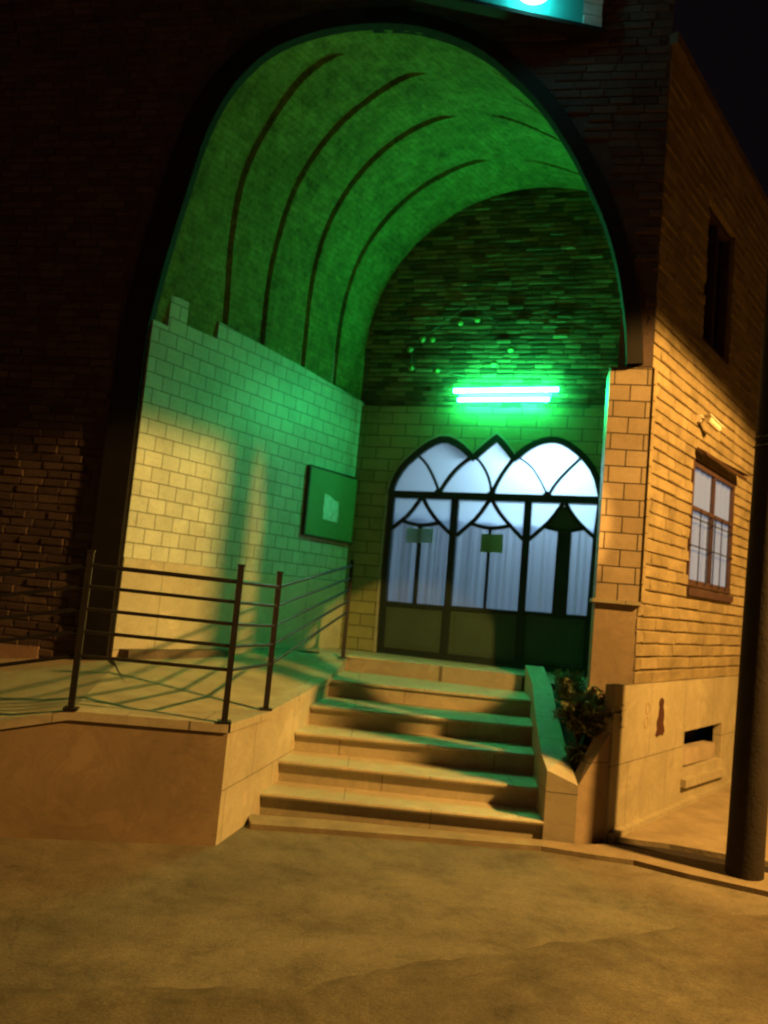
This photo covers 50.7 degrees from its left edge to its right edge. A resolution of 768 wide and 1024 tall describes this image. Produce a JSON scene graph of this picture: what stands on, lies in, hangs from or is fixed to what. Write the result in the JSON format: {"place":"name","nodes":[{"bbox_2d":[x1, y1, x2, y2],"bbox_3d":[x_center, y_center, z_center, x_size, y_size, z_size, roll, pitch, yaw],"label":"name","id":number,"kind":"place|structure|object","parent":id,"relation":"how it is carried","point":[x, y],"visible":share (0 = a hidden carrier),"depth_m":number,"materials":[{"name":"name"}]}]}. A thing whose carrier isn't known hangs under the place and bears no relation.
{"place":"outdoors","nodes":[
{"label":"outdoors","id":0,"kind":"place"},
{"bbox_2d":[0,678,767,989],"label":"street ground","id":1,"kind":"structure","parent":0,"point":[244,906],"depth_m":4.42,"materials":[{"name":"concrete"}]},
{"bbox_2d":[0,643,39,658],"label":"wall","id":2,"kind":"structure","parent":1,"relation":"on","point":[10,651],"depth_m":7.41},
{"bbox_2d":[0,650,347,845],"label":"access ramp","id":3,"kind":"structure","parent":1,"relation":"on","point":[129,752],"depth_m":5.23,"materials":[{"name":"beige concrete"}]},
{"bbox_2d":[0,550,354,723],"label":"ramp railing","id":4,"kind":"object","parent":3,"relation":"on","point":[89,565],"visible":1,"depth_m":5.30,"materials":[{"name":"black metal"}]},
{"bbox_2d":[0,0,767,843],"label":"mosque building","id":5,"kind":"structure","parent":1,"relation":"on","point":[252,252],"depth_m":8.09,"materials":[{"name":"brick"}]},
{"bbox_2d":[301,464,357,543],"bbox_3d":[-0.636,-0.073,9.855,0.046,0.842,1.016,1,-7,34],"label":"notice board","id":6,"kind":"object","parent":5,"relation":"attached to","point":[321,482],"visible":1,"depth_m":9.77,"materials":[{"name":"green fabric"}]},
{"bbox_2d":[322,494,338,522],"bbox_3d":[-0.642,-0.045,9.818,0.006,0.315,0.305,1,-7,34],"label":"paper notice","id":7,"kind":"object","parent":6,"relation":"attached to","point":[330,507],"visible":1,"depth_m":9.80,"materials":[{"name":"paper"}]},
{"bbox_2d":[406,528,432,542],"bbox_3d":[0.437,0.292,9.935,0.340,0.190,0.004,4,-6,17],"label":"paper notice","id":8,"kind":"object","parent":5,"relation":"attached to","point":[416,535],"visible":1,"depth_m":9.93,"materials":[{"name":"paper"}]},
{"bbox_2d":[407,302,513,377],"bbox_3d":[0.947,-2.151,10.068,1.341,0.979,0.074,4,-6,17],"label":"light garland","id":9,"kind":"object","parent":5,"relation":"attached to","point":[432,339],"visible":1,"depth_m":10.09,"materials":[{"name":"plastic"}]},
{"bbox_2d":[361,397,605,409],"bbox_3d":[1.500,-1.343,9.743,3.751,0.246,0.011,4,-6,17],"label":"power cable","id":10,"kind":"object","parent":5,"relation":"attached to","point":[483,408],"visible":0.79,"depth_m":9.81,"materials":[{"name":"black rubber"}]},
{"bbox_2d":[377,435,599,676],"bbox_3d":[1.257,0.444,9.751,2.625,2.772,0.165,4,-6,17],"label":"entrance door","id":11,"kind":"structure","parent":5,"relation":"in","point":[525,492],"depth_m":9.71,"materials":[{"name":"white glass"}]},
{"bbox_2d":[480,534,502,552],"bbox_3d":[1.288,0.374,9.669,0.270,0.230,0.004,4,-6,17],"label":"paper notice","id":12,"kind":"object","parent":5,"relation":"attached to","point":[491,543],"visible":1,"depth_m":9.67,"materials":[{"name":"green paper"}]},
{"bbox_2d":[454,387,558,404],"bbox_3d":[1.466,-1.413,9.805,1.262,0.198,0.111,4,-6,17],"label":"fluorescent light","id":13,"kind":"object","parent":5,"relation":"attached to","point":[545,397],"visible":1,"depth_m":9.78,"materials":[{"name":"white plastic"}]},
{"bbox_2d":[413,0,603,39],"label":"sign board","id":14,"kind":"object","parent":5,"relation":"attached to","point":[583,18],"visible":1,"depth_m":6.92,"materials":[{"name":"teal paint"}]},
{"bbox_2d":[697,414,723,431],"bbox_3d":[3.085,-0.835,7.684,0.267,0.136,0.149,10,-7,-38],"label":"security camera","id":15,"kind":"object","parent":5,"relation":"attached to","point":[713,422],"visible":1,"depth_m":7.63,"materials":[{"name":"plastic"}]},
{"bbox_2d":[686,458,735,602],"bbox_3d":[3.275,0.229,8.104,0.085,1.278,1.500,1,-7,38],"label":"window","id":16,"kind":"structure","parent":5,"relation":"in","point":[709,545],"depth_m":8.08,"materials":[{"name":"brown glass"}]},
{"bbox_2d":[702,206,730,361],"bbox_3d":[3.327,-2.303,8.262,0.100,1.404,0.920,1,-7,38],"label":"window","id":17,"kind":"structure","parent":5,"relation":"in","point":[716,287],"depth_m":8.47,"materials":[{"name":"black glass"}]},
{"bbox_2d":[259,653,543,839],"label":"entrance steps","id":18,"kind":"structure","parent":1,"relation":"on","point":[394,758],"depth_m":6.78,"materials":[{"name":"stone"}]},
{"bbox_2d":[247,814,767,896],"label":"kerb","id":19,"kind":"structure","parent":1,"relation":"on","point":[712,873],"depth_m":5.71,"materials":[{"name":"stone"}]},
{"bbox_2d":[524,665,610,843],"bbox_3d":[1.512,2.064,7.229,0.647,1.150,2.590,5,-6,0],"label":"stone planter","id":20,"kind":"object","parent":1,"relation":"on","point":[570,805],"visible":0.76,"depth_m":6.04,"materials":[{"name":"stone"}]},
{"bbox_2d":[547,666,586,701],"bbox_3d":[1.637,1.538,7.138,0.364,0.382,0.386,1,-7,38],"label":"planter shrub","id":21,"kind":"object","parent":20,"relation":"in","point":[574,679],"visible":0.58,"depth_m":7.11,"materials":[{"name":"green plant"}]},
{"bbox_2d":[564,740,587,770],"bbox_3d":[1.489,1.905,6.216,0.273,0.296,0.289,5,-6,0],"label":"planter shrub","id":22,"kind":"object","parent":20,"relation":"in","point":[576,757],"visible":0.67,"depth_m":6.21,"materials":[{"name":"green plant"}]},
{"bbox_2d":[552,677,603,744],"bbox_3d":[1.570,1.571,6.344,0.541,0.504,0.477,5,-6,0],"label":"planter shrub","id":23,"kind":"object","parent":20,"relation":"in","point":[568,710],"visible":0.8,"depth_m":6.30,"materials":[{"name":"green plant"}]},
{"bbox_2d":[575,689,625,741],"bbox_3d":[1.664,1.605,6.223,0.379,0.467,0.395,5,-6,0],"label":"planter shrub","id":24,"kind":"object","parent":20,"relation":"in","point":[597,712],"visible":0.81,"depth_m":6.15,"materials":[{"name":"green plant"}]},
{"bbox_2d":[617,843,767,872],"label":"gutter","id":25,"kind":"object","parent":1,"relation":"on","point":[693,856],"visible":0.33,"depth_m":5.95,"materials":[{"name":"concrete"}]},
{"bbox_2d":[724,271,767,880],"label":"utility pole","id":26,"kind":"object","parent":1,"relation":"on","point":[746,835],"visible":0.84,"depth_m":5.55,"materials":[{"name":"black paint"}]},
{"bbox_2d":[0,914,767,1023],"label":"asphalt road","id":27,"kind":"structure","parent":0,"point":[713,970],"depth_m":3.56,"materials":[{"name":"asphalt"}]},
{"bbox_2d":[620,785,767,866],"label":"alley paving","id":28,"kind":"structure","parent":0,"point":[699,827],"depth_m":6.47,"materials":[{"name":"concrete"}]},
{"bbox_2d":[673,0,767,197],"label":"sky","id":29,"kind":"structure","parent":0,"point":[727,40],"materials":[{"name":"black"}]}
]}

